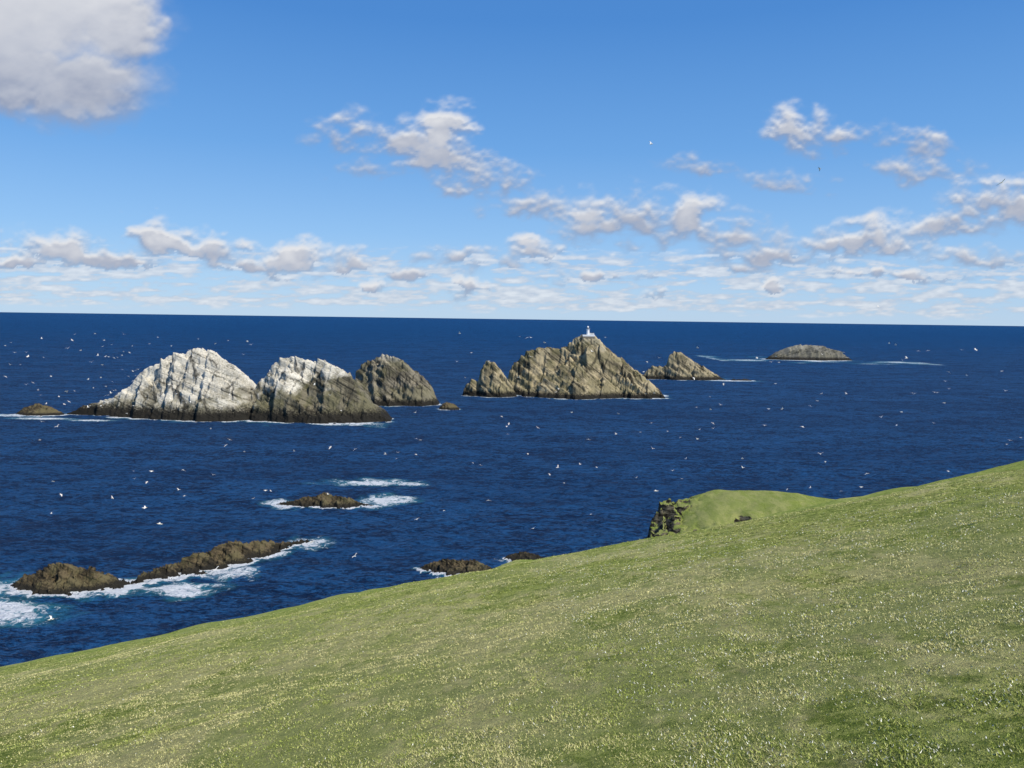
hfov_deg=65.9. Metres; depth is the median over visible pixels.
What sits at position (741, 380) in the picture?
skerry
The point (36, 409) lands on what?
skerry
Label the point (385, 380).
sea stack
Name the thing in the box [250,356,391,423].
sea stack
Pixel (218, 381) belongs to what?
sea stack
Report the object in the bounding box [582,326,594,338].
lighthouse
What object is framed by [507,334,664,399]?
sea stack
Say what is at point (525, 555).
skerry
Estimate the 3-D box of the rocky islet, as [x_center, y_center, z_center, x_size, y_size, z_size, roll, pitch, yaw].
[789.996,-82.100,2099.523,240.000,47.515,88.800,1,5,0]
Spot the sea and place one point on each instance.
(878, 416)
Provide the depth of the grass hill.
9.94 m
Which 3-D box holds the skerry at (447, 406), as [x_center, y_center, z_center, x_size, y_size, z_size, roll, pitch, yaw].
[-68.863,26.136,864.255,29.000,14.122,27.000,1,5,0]
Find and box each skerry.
[10,562,129,595]
[16,403,63,415]
[131,539,308,583]
[274,492,371,508]
[420,558,492,575]
[439,402,458,409]
[504,551,542,560]
[732,379,751,380]
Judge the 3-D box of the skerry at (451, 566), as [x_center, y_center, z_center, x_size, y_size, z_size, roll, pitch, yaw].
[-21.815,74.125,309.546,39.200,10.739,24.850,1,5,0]
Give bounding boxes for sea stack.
[67,348,255,421]
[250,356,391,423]
[355,354,439,406]
[462,360,516,397]
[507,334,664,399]
[641,351,725,379]
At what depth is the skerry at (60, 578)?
284.72 m
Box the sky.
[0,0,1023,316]
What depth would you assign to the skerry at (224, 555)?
314.78 m
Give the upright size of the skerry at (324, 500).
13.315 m
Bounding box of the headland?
[646,489,835,537]
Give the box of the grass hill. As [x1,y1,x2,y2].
[0,460,1023,767]
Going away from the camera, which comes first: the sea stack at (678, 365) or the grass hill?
the grass hill
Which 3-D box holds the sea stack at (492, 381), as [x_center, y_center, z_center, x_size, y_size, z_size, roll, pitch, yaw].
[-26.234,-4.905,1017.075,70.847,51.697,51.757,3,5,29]
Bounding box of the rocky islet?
[766,344,850,360]
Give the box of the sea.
[0,312,1023,666]
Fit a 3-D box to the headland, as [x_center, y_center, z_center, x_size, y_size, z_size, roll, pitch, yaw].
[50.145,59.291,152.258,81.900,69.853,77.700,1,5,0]

